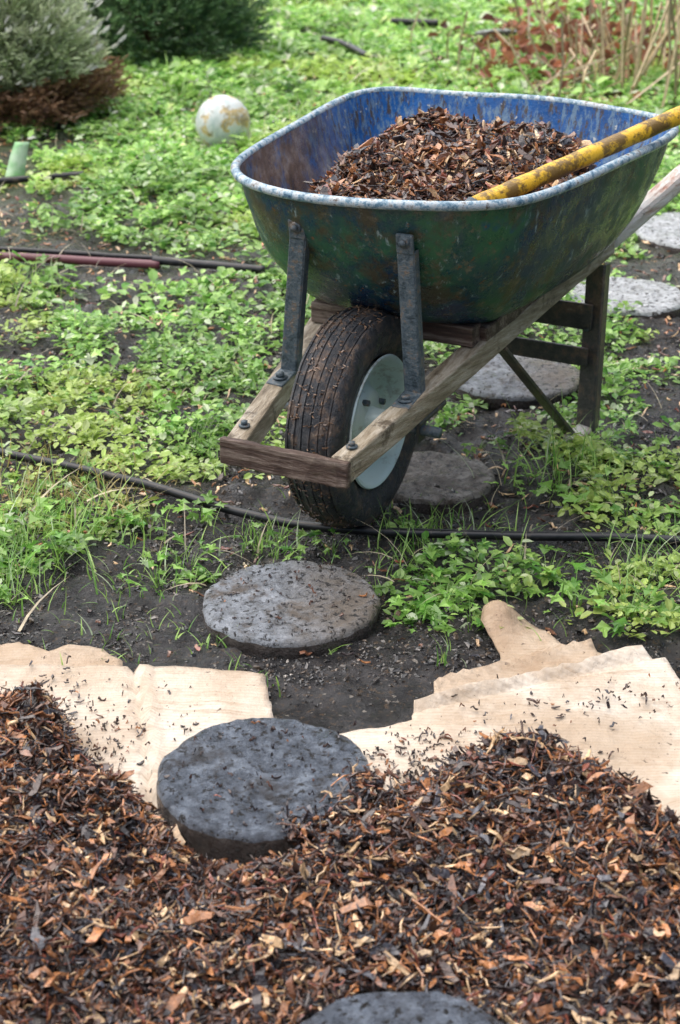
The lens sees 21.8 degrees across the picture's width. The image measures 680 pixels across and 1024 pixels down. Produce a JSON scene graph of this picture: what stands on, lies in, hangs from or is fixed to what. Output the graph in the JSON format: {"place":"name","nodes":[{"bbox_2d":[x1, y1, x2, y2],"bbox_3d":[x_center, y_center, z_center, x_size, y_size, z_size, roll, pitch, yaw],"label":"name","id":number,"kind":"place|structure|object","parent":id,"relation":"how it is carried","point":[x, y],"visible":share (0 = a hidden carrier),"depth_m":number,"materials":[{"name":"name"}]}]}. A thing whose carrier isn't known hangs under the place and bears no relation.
{"place":"outdoors","nodes":[
{"label":"outdoors","id":0,"kind":"place"},
{"bbox_2d":[0,0,679,733],"bbox_3d":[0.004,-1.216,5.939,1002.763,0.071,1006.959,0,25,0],"label":"ground","id":1,"kind":"structure","parent":0,"point":[344,712],"depth_m":3.27,"materials":[{"name":"soil"}]},
{"bbox_2d":[5,142,28,176],"bbox_3d":[-1.016,-1.102,5.537,0.084,0.116,0.026,0,25,0],"label":"plant label","id":2,"kind":"object","parent":1,"relation":"on","point":[16,166],"visible":0.87,"depth_m":5.54,"materials":[{"name":"plastic"}]},
{"bbox_2d":[0,171,83,184],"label":"irrigation hose","id":3,"kind":"object","parent":1,"relation":"on","point":[24,179],"visible":0.66,"depth_m":5.46,"materials":[{"name":"plastic"}]},
{"bbox_2d":[0,0,142,131],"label":"lavender bush","id":4,"kind":"object","parent":1,"relation":"on","point":[51,56],"visible":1,"depth_m":6.14,"materials":[{"name":"green plant"}]},
{"bbox_2d":[0,247,159,259],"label":"irrigation hose","id":5,"kind":"object","parent":1,"relation":"on","point":[74,253],"visible":1,"depth_m":4.76,"materials":[{"name":"brown rubber"}]},
{"bbox_2d":[0,252,160,269],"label":"irrigation hose","id":6,"kind":"object","parent":1,"relation":"on","point":[108,262],"visible":0.93,"depth_m":4.74,"materials":[{"name":"red rubber"}]},
{"bbox_2d":[0,642,273,857],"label":"cardboard sheet","id":7,"kind":"object","parent":1,"relation":"on","point":[226,696],"visible":0.46,"depth_m":2.63,"materials":[{"name":"beige cardboard"}]},
{"bbox_2d":[78,0,279,65],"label":"evergreen bush","id":8,"kind":"object","parent":1,"relation":"on","point":[218,23],"visible":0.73,"depth_m":7.20,"materials":[{"name":"green plant"}]},
{"bbox_2d":[152,256,265,273],"bbox_3d":[-0.349,-0.655,4.673,0.321,0.028,0.030,9,26,19],"label":"irrigation hose","id":9,"kind":"object","parent":1,"relation":"on","point":[215,265],"visible":0.93,"depth_m":4.67,"materials":[{"name":"brown rubber"}]},
{"bbox_2d":[195,95,250,149],"bbox_3d":[-0.391,-1.301,5.899,0.183,0.184,0.183,0,25,0],"label":"ball","id":10,"kind":"object","parent":1,"relation":"on","point":[220,117],"visible":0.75,"depth_m":5.83,"materials":[{"name":"white plastic"}]},
{"bbox_2d":[156,718,370,865],"bbox_3d":[-0.102,0.376,2.381,0.289,0.068,0.293,0,25,0],"label":"stepping stone","id":11,"kind":"object","parent":1,"relation":"on","point":[210,831],"visible":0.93,"depth_m":2.35,"materials":[{"name":"stone"}]},
{"bbox_2d":[202,560,380,659],"bbox_3d":[-0.081,0.162,2.943,0.299,0.050,0.295,0,25,0],"label":"stepping stone","id":12,"kind":"object","parent":1,"relation":"on","point":[358,620],"visible":0.99,"depth_m":2.90,"materials":[{"name":"grey stone"}]},
{"bbox_2d":[0,655,679,1023],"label":"mulch pile","id":13,"kind":"object","parent":1,"relation":"on","point":[520,877],"visible":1,"depth_m":2.12,"materials":[{"name":"brown plant"}]},
{"bbox_2d":[0,0,679,640],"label":"groundcover plants","id":14,"kind":"object","parent":1,"relation":"on","point":[204,162],"visible":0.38,"depth_m":4.55,"materials":[{"name":"green plant"}]},
{"bbox_2d":[0,0,679,637],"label":"broadleaf weeds","id":15,"kind":"object","parent":1,"relation":"on","point":[426,604],"visible":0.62,"depth_m":3.33,"materials":[{"name":"green plant"}]},
{"bbox_2d":[0,0,679,696],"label":"grass","id":16,"kind":"structure","parent":1,"relation":"on","point":[164,540],"depth_m":3.28,"materials":[{"name":"green plant"}]},
{"bbox_2d":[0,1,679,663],"bbox_3d":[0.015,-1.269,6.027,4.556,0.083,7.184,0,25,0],"label":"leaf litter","id":17,"kind":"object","parent":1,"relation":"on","point":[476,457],"visible":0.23,"depth_m":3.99,"materials":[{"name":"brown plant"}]},
{"bbox_2d":[0,448,679,544],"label":"irrigation hose","id":18,"kind":"object","parent":1,"relation":"on","point":[384,531],"visible":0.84,"depth_m":3.20,"materials":[{"name":"black rubber"}]},
{"bbox_2d":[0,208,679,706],"bbox_3d":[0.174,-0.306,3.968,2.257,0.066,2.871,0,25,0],"label":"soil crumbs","id":19,"kind":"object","parent":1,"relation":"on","point":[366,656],"visible":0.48,"depth_m":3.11,"materials":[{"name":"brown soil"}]},
{"bbox_2d":[320,35,369,57],"bbox_3d":[0.029,-1.981,7.500,0.051,0.032,0.441,-11,27,-23],"label":"irrigation hose","id":20,"kind":"object","parent":1,"relation":"on","point":[351,47],"visible":0.89,"depth_m":7.50,"materials":[{"name":"grey rubber"}]},
{"bbox_2d":[300,991,502,1023],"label":"stepping stone","id":21,"kind":"object","parent":1,"relation":"on","point":[431,1007],"visible":1,"depth_m":1.94,"materials":[{"name":"stone"}]},
{"bbox_2d":[391,18,438,26],"bbox_3d":[0.343,-2.234,8.040,0.225,0.036,0.036,8,26,17],"label":"irrigation hose","id":22,"kind":"object","parent":1,"relation":"on","point":[428,22],"visible":0.84,"depth_m":8.03,"materials":[{"name":"black plastic"}]},
{"bbox_2d":[393,451,495,515],"bbox_3d":[0.182,-0.056,3.433,0.242,0.047,0.240,0,25,0],"label":"stepping stone","id":23,"kind":"object","parent":1,"relation":"on","point":[425,468],"visible":0.78,"depth_m":3.38,"materials":[{"name":"stone"}]},
{"bbox_2d":[474,29,532,41],"bbox_3d":[0.729,-2.114,7.853,0.262,0.116,0.265,0,25,0],"label":"stepping stone","id":24,"kind":"object","parent":1,"relation":"on","point":[504,32],"visible":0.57,"depth_m":7.74,"materials":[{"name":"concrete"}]},
{"bbox_2d":[340,600,679,828],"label":"cardboard sheet","id":25,"kind":"object","parent":1,"relation":"on","point":[549,669],"visible":0.45,"depth_m":2.61,"materials":[{"name":"beige cardboard"}]},
{"bbox_2d":[451,353,579,409],"bbox_3d":[0.394,-0.294,3.945,0.303,0.048,0.304,0,25,0],"label":"stepping stone","id":26,"kind":"object","parent":1,"relation":"on","point":[491,377],"visible":0.56,"depth_m":3.87,"materials":[{"name":"grey concrete"}]},
{"bbox_2d":[410,0,679,107],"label":"dead plant","id":27,"kind":"object","parent":1,"relation":"on","point":[583,29],"visible":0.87,"depth_m":6.96,"materials":[{"name":"beige plant"}]},
{"bbox_2d":[563,424,595,442],"bbox_3d":[0.492,-0.162,3.610,0.036,0.020,0.105,14,28,27],"label":"foot","id":28,"kind":"object","parent":1,"relation":"on","point":[579,427],"visible":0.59,"depth_m":3.60},
{"bbox_2d":[499,347,574,435],"bbox_3d":[0.385,-0.231,3.437,0.030,0.279,0.291,18,30,34],"label":"leg brace","id":29,"kind":"object","parent":28,"relation":"on","point":[525,378],"visible":0.83,"depth_m":3.42,"materials":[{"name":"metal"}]},
{"bbox_2d":[576,265,604,431],"bbox_3d":[0.508,-0.332,3.578,0.037,0.343,0.072,5,25,11],"label":"leg","id":30,"kind":"object","parent":28,"relation":"on","point":[594,288],"visible":0.9,"depth_m":3.58,"materials":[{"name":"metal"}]},
{"bbox_2d":[426,337,587,366],"bbox_3d":[0.296,-0.357,3.670,0.464,0.040,0.008,12,27,24],"label":"leg crossbrace","id":31,"kind":"object","parent":30,"relation":"attached to","point":[549,351],"visible":0.41,"depth_m":3.60,"materials":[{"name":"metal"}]},
{"bbox_2d":[535,300,593,330],"bbox_3d":[0.302,-0.435,3.648,0.464,0.055,0.008,12,27,24],"label":"leg crossbrace","id":32,"kind":"object","parent":30,"relation":"attached to","point":[571,314],"visible":0.25,"depth_m":3.57,"materials":[{"name":"wood"}]},
{"bbox_2d":[593,263,610,431],"bbox_3d":[0.530,-0.333,3.580,0.012,0.344,0.077,5,25,11],"label":"leg flange","id":33,"kind":"object","parent":30,"relation":"attached to","point":[602,343],"visible":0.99,"depth_m":3.58,"materials":[{"name":"metal"}]},
{"bbox_2d":[567,276,679,320],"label":"stepping stone","id":34,"kind":"object","parent":1,"relation":"on","point":[653,297],"visible":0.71,"depth_m":4.40,"materials":[{"name":"concrete"}]},
{"bbox_2d":[633,212,679,253],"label":"stepping stone","id":35,"kind":"object","parent":1,"relation":"on","point":[665,228],"visible":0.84,"depth_m":4.96,"materials":[{"name":"stone"}]},
{"bbox_2d":[285,306,415,527],"bbox_3d":[0.030,-0.171,3.182,0.106,0.400,0.402,12,27,24],"label":"tyre","id":36,"kind":"object","parent":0,"point":[355,503],"visible":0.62,"depth_m":3.04,"materials":[{"name":"black rubber"}]},
{"bbox_2d":[283,305,412,528],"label":"tyre mud","id":37,"kind":"structure","parent":36,"relation":"on","point":[300,405],"depth_m":3.05,"materials":[{"name":"brown soil"}]},
{"bbox_2d":[347,354,404,488],"bbox_3d":[0.056,-0.165,3.170,0.067,0.246,0.246,12,27,24],"label":"wheel rim","id":38,"kind":"object","parent":36,"relation":"in","point":[383,377],"visible":0.44,"depth_m":3.20,"materials":[{"name":"grey metal"}]},
{"bbox_2d":[283,402,441,438],"bbox_3d":[0.030,-0.170,3.182,0.330,0.019,0.020,12,27,24],"label":"axle","id":39,"kind":"object","parent":38,"relation":"attached to","point":[430,431],"visible":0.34,"depth_m":3.12,"materials":[{"name":"metal"}]},
{"bbox_2d":[362,400,370,406],"bbox_3d":[0.045,-0.194,3.135,0.016,0.012,0.012,12,27,24],"label":"wheel bolt","id":40,"kind":"object","parent":38,"relation":"attached to","point":[366,402],"visible":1,"depth_m":3.13,"materials":[{"name":"black metal"}]},
{"bbox_2d":[379,398,385,404],"bbox_3d":[0.074,-0.201,3.194,0.016,0.012,0.012,12,27,24],"label":"wheel bolt","id":41,"kind":"object","parent":38,"relation":"attached to","point":[382,401],"visible":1,"depth_m":3.19,"materials":[{"name":"black metal"}]},
{"bbox_2d":[416,423,425,443],"bbox_3d":[0.144,-0.152,3.127,0.005,0.057,0.034,12,27,24],"label":"axle plate","id":42,"kind":"object","parent":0,"point":[419,437],"visible":0.48,"depth_m":3.12,"materials":[{"name":"black metal"}]},
{"bbox_2d":[242,144,667,323],"bbox_3d":[0.192,-0.565,3.350,0.692,0.275,0.885,12,27,24],"label":"wheelbarrow tray","id":43,"kind":"object","parent":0,"point":[482,266],"visible":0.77,"depth_m":3.05,"materials":[{"name":"paint"}]},
{"bbox_2d":[227,318,322,443],"bbox_3d":[-0.027,-0.369,3.369,0.039,0.216,0.936,8,26,17],"label":"rail","id":44,"kind":"object","parent":43,"relation":"attached to","point":[261,414],"visible":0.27,"depth_m":3.09,"materials":[{"name":"brown wood"}]},
{"bbox_2d":[238,423,249,427],"bbox_3d":[-0.164,-0.149,3.023,0.020,0.003,0.020,12,27,24],"label":"washer","id":45,"kind":"object","parent":44,"relation":"on","point":[245,426],"visible":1,"depth_m":3.02,"materials":[{"name":"metal"}]},
{"bbox_2d":[241,419,247,425],"bbox_3d":[-0.164,-0.153,3.021,0.012,0.007,0.012,12,27,25],"label":"bolt","id":46,"kind":"object","parent":45,"relation":"on","point":[244,422],"visible":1,"depth_m":3.02,"materials":[{"name":"metal"}]},
{"bbox_2d":[266,368,296,386],"bbox_3d":[-0.101,-0.244,3.160,0.034,0.017,0.070,12,27,24],"label":"strut foot","id":47,"kind":"object","parent":44,"relation":"on","point":[290,374],"visible":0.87,"depth_m":3.15},
{"bbox_2d":[273,374,287,380],"bbox_3d":[-0.107,-0.241,3.150,0.027,0.003,0.027,12,27,24],"label":"washer","id":48,"kind":"object","parent":47,"relation":"on","point":[285,377],"visible":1,"depth_m":3.14,"materials":[{"name":"metal"}]},
{"bbox_2d":[276,371,283,377],"bbox_3d":[-0.107,-0.245,3.147,0.015,0.007,0.015,12,27,24],"label":"bolt","id":49,"kind":"object","parent":48,"relation":"on","point":[279,374],"visible":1,"depth_m":3.14,"materials":[{"name":"metal"}]},
{"bbox_2d":[281,238,304,374],"bbox_3d":[-0.082,-0.365,3.102,0.021,0.274,0.070,-12,27,-24],"label":"strut","id":50,"kind":"object","parent":47,"relation":"on","point":[293,301],"visible":1,"depth_m":3.10,"materials":[{"name":"metal"}]},
{"bbox_2d":[281,237,289,364],"bbox_3d":[-0.091,-0.368,3.115,0.016,0.267,0.057,-12,27,-24],"label":"strut flange","id":51,"kind":"object","parent":50,"relation":"attached to","point":[284,313],"visible":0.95,"depth_m":3.12,"materials":[{"name":"metal"}]},
{"bbox_2d":[296,238,309,373],"bbox_3d":[-0.066,-0.363,3.103,0.016,0.267,0.057,-12,27,-24],"label":"strut flange","id":52,"kind":"object","parent":50,"relation":"attached to","point":[303,300],"visible":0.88,"depth_m":3.10,"materials":[{"name":"metal"}]},
{"bbox_2d":[220,436,350,488],"bbox_3d":[-0.093,-0.083,2.955,0.244,0.050,0.017,12,27,24],"label":"front crossbar","id":53,"kind":"object","parent":44,"relation":"attached to","point":[298,465],"visible":1,"depth_m":2.95,"materials":[{"name":"brown wood"}]},
{"bbox_2d":[288,219,305,239],"bbox_3d":[-0.073,-0.485,3.022,0.032,0.036,0.013,12,27,24],"label":"strut head","id":54,"kind":"object","parent":43,"relation":"attached to","point":[301,235],"visible":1,"depth_m":3.02},
{"bbox_2d":[290,222,300,232],"bbox_3d":[-0.076,-0.487,3.015,0.020,0.020,0.003,12,28,25],"label":"bolt","id":55,"kind":"object","parent":54,"relation":"attached to","point":[299,227],"visible":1,"depth_m":3.01,"materials":[{"name":"metal"}]},
{"bbox_2d":[290,224,297,231],"bbox_3d":[-0.078,-0.485,3.011,0.012,0.012,0.007,12,27,24],"label":"bolt","id":56,"kind":"object","parent":55,"relation":"attached to","point":[294,227],"visible":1,"depth_m":3.01,"materials":[{"name":"metal"}]},
{"bbox_2d":[396,233,413,254],"bbox_3d":[0.108,-0.446,2.938,0.032,0.036,0.013,12,27,24],"label":"strut head","id":57,"kind":"object","parent":43,"relation":"attached to","point":[409,250],"visible":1,"depth_m":2.93},
{"bbox_2d":[398,239,405,246],"bbox_3d":[0.104,-0.446,2.927,0.012,0.012,0.007,12,27,24],"label":"bolt","id":58,"kind":"object","parent":57,"relation":"attached to","point":[402,242],"visible":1,"depth_m":2.92,"materials":[{"name":"metal"}]},
{"bbox_2d":[398,237,408,248],"bbox_3d":[0.106,-0.448,2.931,0.020,0.020,0.003,12,27,24],"label":"washer","id":59,"kind":"object","parent":57,"relation":"attached to","point":[406,240],"visible":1,"depth_m":2.93,"materials":[{"name":"metal"}]},
{"bbox_2d":[230,86,678,211],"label":"rolled rim","id":60,"kind":"object","parent":43,"relation":"attached to","point":[239,176],"visible":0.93,"depth_m":3.06,"materials":[{"name":"paint"}]},
{"bbox_2d":[240,91,669,192],"bbox_3d":[0.192,-0.566,3.350,0.687,0.272,0.879,12,27,24],"label":"tray inside","id":61,"kind":"object","parent":43,"relation":"on","point":[295,158],"visible":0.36,"depth_m":3.61,"materials":[{"name":"paint"}]},
{"bbox_2d":[304,106,600,200],"bbox_3d":[0.219,-0.654,3.352,0.540,0.187,0.749,12,27,24],"label":"mulch load","id":62,"kind":"object","parent":61,"relation":"in","point":[438,153],"visible":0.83,"depth_m":3.28,"materials":[{"name":"brown plant"}]},
{"bbox_2d":[465,106,679,200],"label":"pole","id":63,"kind":"object","parent":61,"relation":"on","point":[547,173],"visible":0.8,"depth_m":3.17,"materials":[{"name":"metal"}]},
{"bbox_2d":[331,242,614,481],"bbox_3d":[0.268,-0.306,3.233,0.040,0.217,0.937,17,30,32],"label":"rail","id":64,"kind":"object","parent":43,"relation":"attached to","point":[382,433],"visible":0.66,"depth_m":3.11,"materials":[{"name":"brown wood"}]},
{"bbox_2d":[346,444,357,449],"bbox_3d":[0.020,-0.109,2.938,0.020,0.003,0.020,12,27,24],"label":"washer","id":65,"kind":"object","parent":64,"relation":"on","point":[351,448],"visible":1,"depth_m":2.93,"materials":[{"name":"metal"}]},
{"bbox_2d":[348,440,354,446],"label":"bolt","id":66,"kind":"object","parent":65,"relation":"on","point":[351,443],"visible":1,"depth_m":2.93,"materials":[{"name":"metal"}]},
{"bbox_2d":[311,299,480,347],"bbox_3d":[0.100,-0.351,3.251,0.330,0.040,0.040,12,27,24],"label":"tray support","id":67,"kind":"object","parent":64,"relation":"on","point":[466,335],"visible":0.48,"depth_m":3.19,"materials":[{"name":"brown wood"}]},
{"bbox_2d":[391,390,424,409],"bbox_3d":[0.119,-0.197,3.058,0.034,0.017,0.070,12,27,24],"label":"strut foot","id":68,"kind":"object","parent":64,"relation":"on","point":[408,406],"visible":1,"depth_m":3.04},
{"bbox_2d":[398,397,412,403],"bbox_3d":[0.113,-0.194,3.048,0.027,0.003,0.027,12,27,24],"label":"washer","id":69,"kind":"object","parent":68,"relation":"on","point":[410,400],"visible":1,"depth_m":3.04,"materials":[{"name":"metal"}]},
{"bbox_2d":[401,394,409,400],"bbox_3d":[0.113,-0.198,3.046,0.016,0.007,0.014,-8,26,-16],"label":"bolt","id":70,"kind":"object","parent":69,"relation":"on","point":[405,397],"visible":1,"depth_m":3.04,"materials":[{"name":"metal"}]},
{"bbox_2d":[398,253,420,392],"bbox_3d":[0.119,-0.322,3.009,0.037,0.271,0.032,12,27,24],"label":"strut","id":71,"kind":"object","parent":68,"relation":"on","point":[409,321],"visible":0.99,"depth_m":3.00,"materials":[{"name":"metal"}]},
{"bbox_2d":[397,253,404,389],"bbox_3d":[0.109,-0.325,3.022,0.008,0.267,0.044,21,32,37],"label":"strut flange","id":72,"kind":"object","parent":71,"relation":"attached to","point":[400,318],"visible":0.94,"depth_m":3.01,"materials":[{"name":"metal"}]},
{"bbox_2d":[414,249,424,392],"bbox_3d":[0.135,-0.320,3.011,0.011,0.267,0.044,12,27,24],"label":"strut flange","id":73,"kind":"object","parent":71,"relation":"attached to","point":[419,319],"visible":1,"depth_m":3.00,"materials":[{"name":"metal"}]},
{"bbox_2d":[416,399,446,427],"bbox_3d":[0.151,-0.177,3.111,0.046,0.027,0.094,12,27,24],"label":"axle bracket","id":74,"kind":"object","parent":64,"relation":"attached to","point":[433,413],"visible":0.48,"depth_m":3.10,"materials":[{"name":"black metal"}]},
{"bbox_2d":[480,298,537,340],"bbox_3d":[0.346,-0.400,3.313,0.034,0.074,0.336,17,30,32],"label":"tray wedge","id":75,"kind":"object","parent":64,"relation":"on","point":[489,330],"visible":0.36,"depth_m":3.22,"materials":[{"name":"brown wood"}]},
{"bbox_2d":[614,164,679,247],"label":"handle","id":76,"kind":"object","parent":64,"relation":"attached to","point":[663,192],"visible":0.62,"depth_m":3.65,"materials":[{"name":"brown wood"}]}
]}

